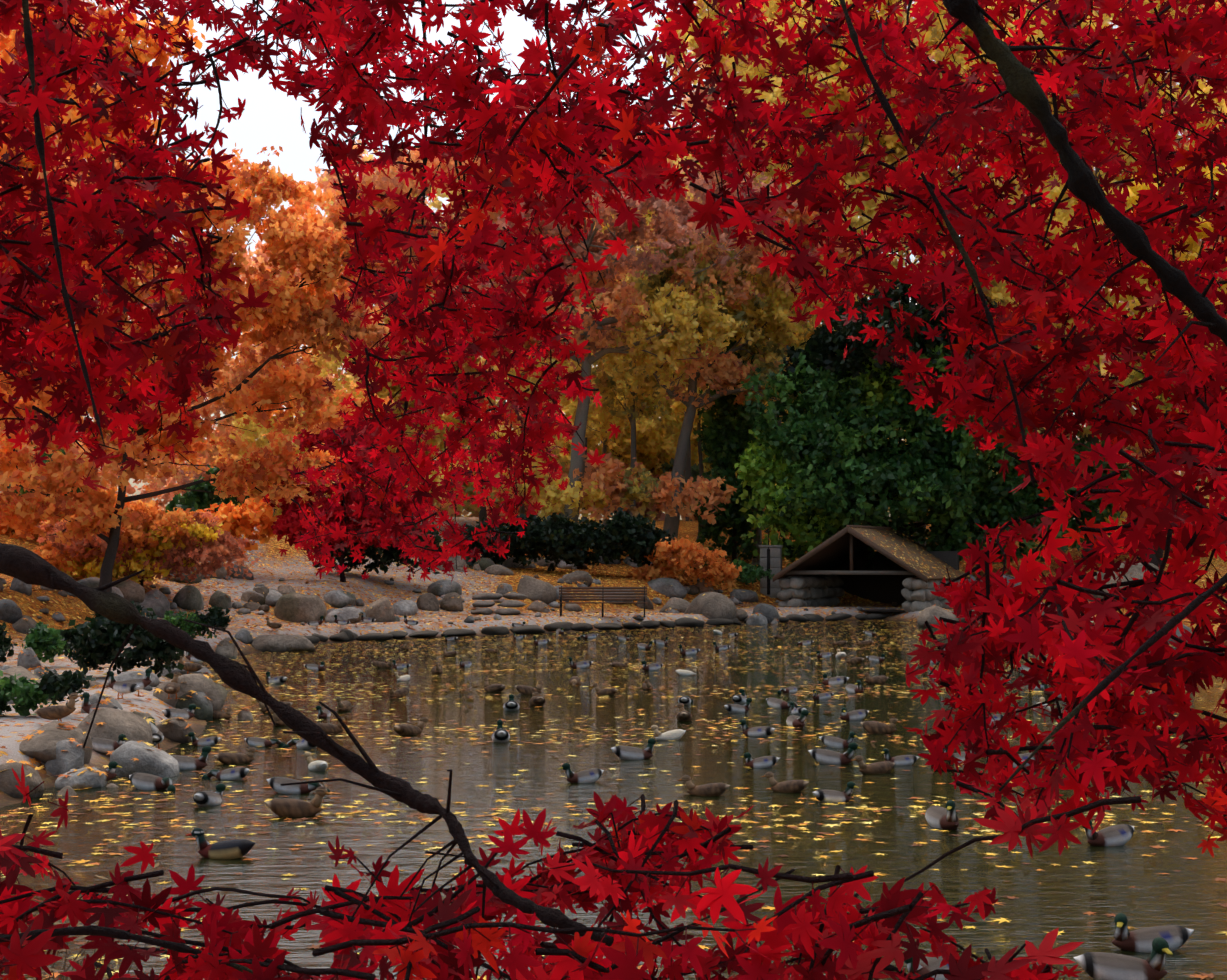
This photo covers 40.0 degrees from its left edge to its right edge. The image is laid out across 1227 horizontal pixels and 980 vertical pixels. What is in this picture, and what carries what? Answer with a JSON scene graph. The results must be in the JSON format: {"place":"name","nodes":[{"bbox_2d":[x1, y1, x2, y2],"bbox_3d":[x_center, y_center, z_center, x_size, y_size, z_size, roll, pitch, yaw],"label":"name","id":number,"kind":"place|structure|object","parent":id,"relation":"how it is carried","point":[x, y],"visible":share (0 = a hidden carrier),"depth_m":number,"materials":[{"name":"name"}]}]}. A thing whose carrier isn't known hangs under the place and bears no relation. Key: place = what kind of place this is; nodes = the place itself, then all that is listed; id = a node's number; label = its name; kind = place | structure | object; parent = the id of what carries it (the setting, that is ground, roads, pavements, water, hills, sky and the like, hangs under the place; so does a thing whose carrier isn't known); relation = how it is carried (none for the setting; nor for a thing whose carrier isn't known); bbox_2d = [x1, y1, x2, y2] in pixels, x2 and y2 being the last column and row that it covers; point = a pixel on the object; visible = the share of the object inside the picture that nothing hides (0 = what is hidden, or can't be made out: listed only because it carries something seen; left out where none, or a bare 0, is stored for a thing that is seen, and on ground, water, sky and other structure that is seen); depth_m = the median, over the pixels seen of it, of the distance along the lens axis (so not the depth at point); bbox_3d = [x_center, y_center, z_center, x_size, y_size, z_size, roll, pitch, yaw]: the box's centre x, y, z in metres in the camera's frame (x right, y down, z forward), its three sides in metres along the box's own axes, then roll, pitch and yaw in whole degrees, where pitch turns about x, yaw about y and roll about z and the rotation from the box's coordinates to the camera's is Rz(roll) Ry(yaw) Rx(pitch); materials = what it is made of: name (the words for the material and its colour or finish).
{"place":"outdoors","nodes":[
{"label":"outdoors","id":0,"kind":"place"},
{"bbox_2d":[1,862,175,979],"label":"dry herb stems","id":1,"kind":"object","parent":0,"point":[84,936],"visible":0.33,"depth_m":5.85,"materials":[{"name":"red plant"}]},
{"bbox_2d":[0,0,1217,519],"label":"sky","id":2,"kind":"structure","parent":0,"point":[269,118],"materials":[{"name":"white"}]},
{"bbox_2d":[0,620,1226,979],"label":"pond water","id":3,"kind":"structure","parent":0,"point":[1066,896],"depth_m":14.68,"materials":[{"name":"black liquid"}]},
{"bbox_2d":[70,761,121,780],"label":"duck","id":4,"kind":"object","parent":3,"relation":"on","point":[110,770],"depth_m":15.45},
{"bbox_2d":[129,772,175,791],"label":"duck","id":5,"kind":"object","parent":3,"relation":"on","point":[142,781],"visible":0.79,"depth_m":15.09},
{"bbox_2d":[171,746,213,769],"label":"duck","id":6,"kind":"object","parent":3,"relation":"on","point":[188,763],"visible":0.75,"depth_m":16.57},
{"bbox_2d":[186,732,221,745],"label":"duck","id":7,"kind":"object","parent":3,"relation":"on","point":[209,741],"visible":0.94,"depth_m":18.71},
{"bbox_2d":[193,783,229,805],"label":"duck","id":8,"kind":"object","parent":3,"relation":"on","point":[205,798],"visible":1,"depth_m":14.09},
{"bbox_2d":[185,828,254,858],"bbox_3d":[-2.724,2.461,11.682,0.509,0.230,0.202,0,-2,9],"label":"duck","id":9,"kind":"object","parent":3,"relation":"on","point":[233,849],"visible":0.98,"depth_m":11.62},
{"bbox_2d":[202,767,249,779],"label":"duck","id":10,"kind":"object","parent":3,"relation":"on","point":[237,773],"visible":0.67,"depth_m":15.78},
{"bbox_2d":[213,747,259,763],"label":"duck","id":11,"kind":"object","parent":3,"relation":"on","point":[231,758],"visible":0.98,"depth_m":17.03},
{"bbox_2d":[245,737,284,746],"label":"duck","id":12,"kind":"object","parent":3,"relation":"on","point":[256,741],"visible":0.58,"depth_m":18.63},
{"bbox_2d":[266,777,329,793],"bbox_3d":[-2.785,2.646,14.913,0.581,0.207,0.209,1,-2,0],"label":"duck","id":13,"kind":"object","parent":3,"relation":"on","point":[275,783],"visible":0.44,"depth_m":14.85},
{"bbox_2d":[265,786,331,816],"bbox_3d":[-2.541,2.526,13.588,0.533,0.264,0.232,-1,-2,-14],"label":"duck","id":14,"kind":"object","parent":3,"relation":"on","point":[284,807],"visible":0.88,"depth_m":13.51},
{"bbox_2d":[302,752,327,770],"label":"duck","id":15,"kind":"object","parent":3,"relation":"on","point":[317,765],"visible":0.94,"depth_m":16.46},
{"bbox_2d":[393,717,432,734],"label":"duck","id":16,"kind":"object","parent":3,"relation":"on","point":[404,729],"visible":0.92,"depth_m":19.83},
{"bbox_2d":[492,719,509,741],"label":"duck","id":17,"kind":"object","parent":3,"relation":"on","point":[500,734],"visible":0.94,"depth_m":19.05},
{"bbox_2d":[558,763,603,782],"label":"duck","id":18,"kind":"object","parent":3,"relation":"on","point":[589,775],"visible":0.98,"depth_m":15.58},
{"bbox_2d":[0,620,1226,979],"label":"floating leaves","id":19,"kind":"object","parent":3,"relation":"on","point":[696,804],"visible":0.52,"depth_m":14.88,"materials":[{"name":"plant"}]},
{"bbox_2d":[611,738,657,759],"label":"duck","id":20,"kind":"object","parent":3,"relation":"on","point":[628,753],"visible":1,"depth_m":17.40},
{"bbox_2d":[648,725,685,740],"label":"duck","id":21,"kind":"object","parent":3,"relation":"on","point":[677,734],"visible":0.96,"depth_m":19.27},
{"bbox_2d":[677,775,729,795],"bbox_3d":[0.790,2.602,14.774,0.472,0.202,0.182,-1,-3,13],"label":"duck","id":22,"kind":"object","parent":3,"relation":"on","point":[713,789],"visible":0.94,"depth_m":14.71},
{"bbox_2d":[724,698,754,712],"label":"duck","id":23,"kind":"object","parent":3,"relation":"on","point":[734,708],"visible":0.92,"depth_m":22.76},
{"bbox_2d":[737,719,774,736],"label":"duck","id":24,"kind":"object","parent":3,"relation":"on","point":[763,731],"visible":0.9,"depth_m":19.67},
{"bbox_2d":[740,752,779,767],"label":"duck","id":25,"kind":"object","parent":3,"relation":"on","point":[765,762],"visible":0.92,"depth_m":16.72},
{"bbox_2d":[766,697,800,708],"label":"duck","id":26,"kind":"object","parent":3,"relation":"on","point":[772,702],"visible":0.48,"depth_m":23.42},
{"bbox_2d":[762,772,808,792],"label":"duck","id":27,"kind":"object","parent":3,"relation":"on","point":[792,786],"visible":0.94,"depth_m":14.93},
{"bbox_2d":[786,710,812,727],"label":"duck","id":28,"kind":"object","parent":3,"relation":"on","point":[795,721],"visible":1,"depth_m":20.73},
{"bbox_2d":[808,742,861,764],"bbox_3d":[2.244,2.675,17.064,0.551,0.260,0.213,1,-2,12],"label":"duck","id":29,"kind":"object","parent":3,"relation":"on","point":[824,756],"visible":0.94,"depth_m":17.00},
{"bbox_2d":[812,781,858,802],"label":"duck","id":30,"kind":"object","parent":3,"relation":"on","point":[827,796],"visible":0.98,"depth_m":14.30},
{"bbox_2d":[819,732,857,747],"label":"duck","id":31,"kind":"object","parent":3,"relation":"on","point":[832,741],"visible":0.9,"depth_m":18.51},
{"bbox_2d":[839,707,868,719],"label":"duck","id":32,"kind":"object","parent":3,"relation":"on","point":[860,714],"visible":0.98,"depth_m":21.68},
{"bbox_2d":[851,755,894,773],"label":"duck","id":33,"kind":"object","parent":3,"relation":"on","point":[883,767],"visible":0.98,"depth_m":16.25},
{"bbox_2d":[861,718,901,733],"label":"duck","id":34,"kind":"object","parent":3,"relation":"on","point":[874,727],"visible":1,"depth_m":20.00},
{"bbox_2d":[881,748,918,765],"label":"duck","id":35,"kind":"object","parent":3,"relation":"on","point":[903,760],"visible":0.9,"depth_m":16.91},
{"bbox_2d":[904,956,948,979],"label":"duck","id":36,"kind":"object","parent":3,"relation":"on","point":[934,963],"visible":0.31,"depth_m":8.20},
{"bbox_2d":[925,800,958,829],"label":"duck","id":37,"kind":"object","parent":3,"relation":"on","point":[939,817],"visible":0.98,"depth_m":12.90},
{"bbox_2d":[1079,820,1133,845],"bbox_3d":[3.561,2.479,12.202,0.503,0.241,0.204,-1,-2,-21],"label":"duck","id":38,"kind":"object","parent":3,"relation":"on","point":[1118,835],"visible":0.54,"depth_m":12.14},
{"bbox_2d":[1073,937,1172,979],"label":"duck","id":39,"kind":"object","parent":3,"relation":"on","point":[1103,966],"visible":1,"depth_m":8.17},
{"bbox_2d":[1111,913,1193,952],"bbox_3d":[2.841,2.345,8.909,0.450,0.230,0.208,0,-2,-6],"label":"duck","id":40,"kind":"object","parent":3,"relation":"on","point":[1175,937],"visible":0.85,"depth_m":8.86},
{"bbox_2d":[0,510,1226,807],"bbox_3d":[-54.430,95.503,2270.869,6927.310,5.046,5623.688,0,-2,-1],"label":"terrain","id":41,"kind":"structure","parent":0,"point":[12,736],"depth_m":50.09,"materials":[{"name":"brown soil"}]},
{"bbox_2d":[0,622,17,662],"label":"shrub","id":42,"kind":"object","parent":41,"relation":"on","point":[5,645],"visible":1,"depth_m":26.96,"materials":[{"name":"green plant"}]},
{"bbox_2d":[22,621,72,662],"bbox_3d":[-9.095,2.446,27.131,0.834,0.670,0.713,0,-2,-1],"label":"shrub","id":43,"kind":"object","parent":41,"relation":"on","point":[41,638],"visible":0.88,"depth_m":26.95,"materials":[{"name":"green plant"}]},
{"bbox_2d":[0,667,95,716],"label":"fern shrub","id":44,"kind":"object","parent":41,"relation":"on","point":[28,695],"visible":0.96,"depth_m":18.18,"materials":[{"name":"green plant"}]},
{"bbox_2d":[34,693,81,721],"bbox_3d":[-5.705,2.256,17.312,0.484,0.344,0.202,0,-2,-6],"label":"duck","id":45,"kind":"object","parent":41,"relation":"on","point":[58,712],"depth_m":17.25},
{"bbox_2d":[0,0,149,494],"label":"forest tree","id":46,"kind":"object","parent":41,"relation":"on","point":[74,449],"visible":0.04,"depth_m":95.40,"materials":[{"name":"orange plant"}]},
{"bbox_2d":[81,692,120,713],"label":"duck","id":47,"kind":"object","parent":41,"relation":"on","point":[88,706],"depth_m":17.99},
{"bbox_2d":[0,0,210,487],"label":"tree","id":48,"kind":"object","parent":41,"relation":"on","point":[153,47],"visible":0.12,"depth_m":63.00,"materials":[{"name":"orange plant"}]},
{"bbox_2d":[91,734,127,752],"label":"duck","id":49,"kind":"object","parent":41,"relation":"on","point":[102,745],"depth_m":16.86},
{"bbox_2d":[103,671,139,698],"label":"duck","id":50,"kind":"object","parent":41,"relation":"on","point":[123,687],"depth_m":20.39},
{"bbox_2d":[60,601,184,678],"bbox_3d":[-7.227,2.184,24.669,1.802,1.191,1.419,0,-2,-1],"label":"bush","id":51,"kind":"object","parent":41,"relation":"on","point":[101,640],"visible":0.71,"depth_m":24.46,"materials":[{"name":"green plant"}]},
{"bbox_2d":[67,243,188,509],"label":"forest tree","id":52,"kind":"object","parent":41,"relation":"on","point":[144,486],"depth_m":101.72,"materials":[{"name":"orange plant"}]},
{"bbox_2d":[0,486,276,553],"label":"understorey shrub","id":53,"kind":"object","parent":41,"relation":"on","point":[237,521],"visible":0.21,"depth_m":51.42,"materials":[{"name":"orange plant"}]},
{"bbox_2d":[125,668,153,696],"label":"duck","id":54,"kind":"object","parent":41,"relation":"on","point":[144,682],"depth_m":20.89},
{"bbox_2d":[33,502,258,586],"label":"shrub","id":55,"kind":"object","parent":41,"relation":"on","point":[180,541],"visible":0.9,"depth_m":44.29,"materials":[{"name":"orange plant"}]},
{"bbox_2d":[66,255,272,509],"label":"forest tree","id":56,"kind":"object","parent":41,"relation":"on","point":[162,482],"depth_m":89.80,"materials":[{"name":"orange plant"}]},
{"bbox_2d":[164,672,181,698],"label":"duck","id":57,"kind":"object","parent":41,"relation":"on","point":[172,687],"depth_m":21.55},
{"bbox_2d":[162,704,199,720],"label":"duck","id":58,"kind":"object","parent":41,"relation":"on","point":[181,713],"depth_m":19.52},
{"bbox_2d":[163,605,232,638],"bbox_3d":[-8.785,2.829,35.704,1.438,0.781,0.816,0,-2,-1],"label":"fern shrub","id":59,"kind":"object","parent":41,"relation":"on","point":[215,616],"visible":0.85,"depth_m":35.51,"materials":[{"name":"green plant"}]},
{"bbox_2d":[0,143,397,592],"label":"orange maple","id":60,"kind":"object","parent":41,"relation":"on","point":[300,312],"visible":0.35,"depth_m":41.33,"materials":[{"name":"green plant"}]},
{"bbox_2d":[165,464,253,521],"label":"shrub","id":61,"kind":"object","parent":41,"relation":"on","point":[194,500],"visible":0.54,"depth_m":56.36,"materials":[{"name":"green plant"}]},
{"bbox_2d":[165,214,351,495],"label":"forest tree","id":62,"kind":"object","parent":41,"relation":"on","point":[260,258],"visible":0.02,"depth_m":90.54,"materials":[{"name":"orange plant"}]},
{"bbox_2d":[191,326,342,512],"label":"tree","id":63,"kind":"object","parent":41,"relation":"on","point":[241,374],"visible":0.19,"depth_m":73.07,"materials":[{"name":"orange plant"}]},
{"bbox_2d":[224,140,430,455],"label":"forest tree","id":64,"kind":"object","parent":41,"relation":"on","point":[321,184],"depth_m":108.71,"materials":[{"name":"orange plant"}]},
{"bbox_2d":[262,414,435,581],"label":"crimson maple","id":65,"kind":"object","parent":41,"relation":"on","point":[287,522],"visible":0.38,"depth_m":51.01,"materials":[{"name":"red plant"}]},
{"bbox_2d":[312,509,449,574],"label":"hedge","id":66,"kind":"object","parent":41,"relation":"on","point":[390,554],"visible":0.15,"depth_m":53.46,"materials":[{"name":"green plant"}]},
{"bbox_2d":[321,150,500,514],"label":"forest tree","id":67,"kind":"object","parent":41,"relation":"on","point":[437,203],"visible":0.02,"depth_m":88.03,"materials":[{"name":"orange plant"}]},
{"bbox_2d":[299,299,543,504],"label":"yellow tree","id":68,"kind":"object","parent":41,"relation":"on","point":[384,393],"visible":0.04,"depth_m":70.64,"materials":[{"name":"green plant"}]},
{"bbox_2d":[308,145,639,525],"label":"tan tree","id":69,"kind":"object","parent":41,"relation":"on","point":[382,181],"visible":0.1,"depth_m":67.79,"materials":[{"name":"orange plant"}]},
{"bbox_2d":[470,593,527,614],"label":"stone steps","id":70,"kind":"structure","parent":41,"relation":"on","point":[515,598],"depth_m":51.39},
{"bbox_2d":[494,363,562,517],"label":"thin tree","id":71,"kind":"object","parent":41,"relation":"on","point":[522,509],"visible":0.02,"depth_m":75.20,"materials":[{"name":"orange plant"}]},
{"bbox_2d":[441,507,676,571],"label":"hedge","id":72,"kind":"object","parent":41,"relation":"on","point":[639,539],"visible":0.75,"depth_m":59.94,"materials":[{"name":"green plant"}]},
{"bbox_2d":[564,196,613,519],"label":"slender tree","id":73,"kind":"object","parent":41,"relation":"on","point":[591,304],"visible":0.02,"depth_m":77.80,"materials":[{"name":"brown plant"}]},
{"bbox_2d":[0,556,1187,777],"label":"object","id":74,"kind":"object","parent":41,"relation":"on","point":[208,676],"visible":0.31,"depth_m":19.02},
{"bbox_2d":[304,613,888,643],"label":"pond kerb","id":75,"kind":"structure","parent":41,"relation":"on","point":[344,635],"depth_m":48.58,"materials":[{"name":"stone"}]},
{"bbox_2d":[0,553,1197,798],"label":"shore rocks","id":76,"kind":"object","parent":41,"relation":"on","point":[54,749],"visible":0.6,"depth_m":43.05,"materials":[{"name":"stone"}]},
{"bbox_2d":[558,309,639,525],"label":"thin tree","id":77,"kind":"object","parent":41,"relation":"on","point":[593,428],"visible":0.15,"depth_m":73.49,"materials":[{"name":"yellow plant"}]},
{"bbox_2d":[558,586,646,617],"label":"park bench","id":78,"kind":"object","parent":41,"relation":"on","point":[602,596],"visible":0.92,"depth_m":51.17,"materials":[{"name":"brown wood"}]},
{"bbox_2d":[0,539,1223,767],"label":"ground leaves","id":79,"kind":"object","parent":41,"relation":"on","point":[548,577],"visible":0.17,"depth_m":52.89,"materials":[{"name":"plant"}]},
{"bbox_2d":[0,0,1226,979],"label":"maple","id":80,"kind":"object","parent":41,"relation":"on","point":[1074,660],"depth_m":3.62,"materials":[{"name":"plant"}]},
{"bbox_2d":[452,111,798,543],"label":"russet tree","id":81,"kind":"object","parent":41,"relation":"on","point":[633,317],"visible":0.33,"depth_m":65.28,"materials":[{"name":"yellow plant"}]},
{"bbox_2d":[589,276,674,525],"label":"thin tree","id":82,"kind":"object","parent":41,"relation":"on","point":[603,381],"visible":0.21,"depth_m":70.01,"materials":[{"name":"yellow plant"}]},
{"bbox_2d":[560,158,734,515],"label":"forest tree","id":83,"kind":"object","parent":41,"relation":"on","point":[669,401],"visible":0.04,"depth_m":85.97,"materials":[{"name":"yellow plant"}]},
{"bbox_2d":[512,289,825,511],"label":"yellow tree","id":84,"kind":"object","parent":41,"relation":"on","point":[652,434],"visible":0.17,"depth_m":82.20,"materials":[{"name":"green plant"}]},
{"bbox_2d":[626,535,741,591],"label":"orange shrub","id":85,"kind":"object","parent":41,"relation":"on","point":[682,553],"visible":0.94,"depth_m":59.83,"materials":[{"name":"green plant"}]},
{"bbox_2d":[654,185,726,520],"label":"slender tree","id":86,"kind":"object","parent":41,"relation":"on","point":[688,469],"depth_m":79.96,"materials":[{"name":"brown plant"}]},
{"bbox_2d":[669,302,728,541],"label":"thin tree","id":87,"kind":"object","parent":41,"relation":"on","point":[677,406],"visible":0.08,"depth_m":71.93,"materials":[{"name":"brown plant"}]},
{"bbox_2d":[179,453,1225,520],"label":"understorey shrub","id":88,"kind":"object","parent":41,"relation":"on","point":[660,515],"visible":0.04,"depth_m":81.25,"materials":[{"name":"orange plant"}]},
{"bbox_2d":[214,445,1223,532],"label":"understorey shrub","id":89,"kind":"object","parent":41,"relation":"on","point":[623,489],"visible":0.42,"depth_m":65.47,"materials":[{"name":"orange plant"}]},
{"bbox_2d":[594,147,849,565],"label":"russet tree","id":90,"kind":"object","parent":41,"relation":"on","point":[721,370],"visible":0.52,"depth_m":67.39,"materials":[{"name":"brown plant"}]},
{"bbox_2d":[651,0,793,460],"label":"forest tree","id":91,"kind":"object","parent":41,"relation":"on","point":[701,5],"depth_m":97.14,"materials":[{"name":"yellow plant"}]},
{"bbox_2d":[683,333,766,563],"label":"tree","id":92,"kind":"object","parent":41,"relation":"on","point":[727,437],"visible":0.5,"depth_m":69.47,"materials":[{"name":"green plant"}]},
{"bbox_2d":[683,559,773,584],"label":"shrub","id":93,"kind":"object","parent":41,"relation":"on","point":[749,573],"visible":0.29,"depth_m":61.27,"materials":[{"name":"green plant"}]},
{"bbox_2d":[708,242,823,564],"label":"thin tree","id":94,"kind":"object","parent":41,"relation":"on","point":[760,349],"visible":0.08,"depth_m":69.49,"materials":[{"name":"brown plant"}]},
{"bbox_2d":[648,0,888,425],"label":"yellow tree","id":95,"kind":"object","parent":41,"relation":"on","point":[742,68],"visible":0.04,"depth_m":75.33,"materials":[{"name":"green plant"}]},
{"bbox_2d":[759,527,782,597],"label":"sluice post","id":96,"kind":"object","parent":41,"relation":"on","point":[770,556],"visible":0.79,"depth_m":62.18,"materials":[{"name":"stone"}]},
{"bbox_2d":[773,525,970,612],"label":"duck house","id":97,"kind":"structure","parent":41,"relation":"on","point":[824,573],"depth_m":60.70,"materials":[{"name":"stone"}]},
{"bbox_2d":[851,527,969,577],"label":"roof leaves","id":98,"kind":"object","parent":97,"relation":"on","point":[926,566],"visible":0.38,"depth_m":59.95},
{"bbox_2d":[735,0,1084,545],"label":"yellow tree","id":99,"kind":"object","parent":41,"relation":"on","point":[890,142],"visible":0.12,"depth_m":70.40,"materials":[{"name":"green plant"}]},
{"bbox_2d":[734,272,1137,568],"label":"tree","id":100,"kind":"object","parent":41,"relation":"on","point":[824,453],"visible":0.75,"depth_m":62.96,"materials":[{"name":"green plant"}]},
{"bbox_2d":[969,1,1127,477],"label":"forest tree","id":101,"kind":"object","parent":41,"relation":"on","point":[1019,196],"depth_m":86.13,"materials":[{"name":"yellow plant"}]},
{"bbox_2d":[960,0,1226,557],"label":"yellow tree","id":102,"kind":"object","parent":41,"relation":"on","point":[1063,218],"depth_m":65.59,"materials":[{"name":"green plant"}]},
{"bbox_2d":[1083,4,1226,475],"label":"forest tree","id":103,"kind":"object","parent":41,"relation":"on","point":[1199,241],"visible":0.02,"depth_m":105.27,"materials":[{"name":"yellow plant"}]},
{"bbox_2d":[1102,163,1226,566],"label":"tree","id":104,"kind":"object","parent":41,"relation":"on","point":[1156,557],"visible":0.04,"depth_m":60.21,"materials":[{"name":"yellow plant"}]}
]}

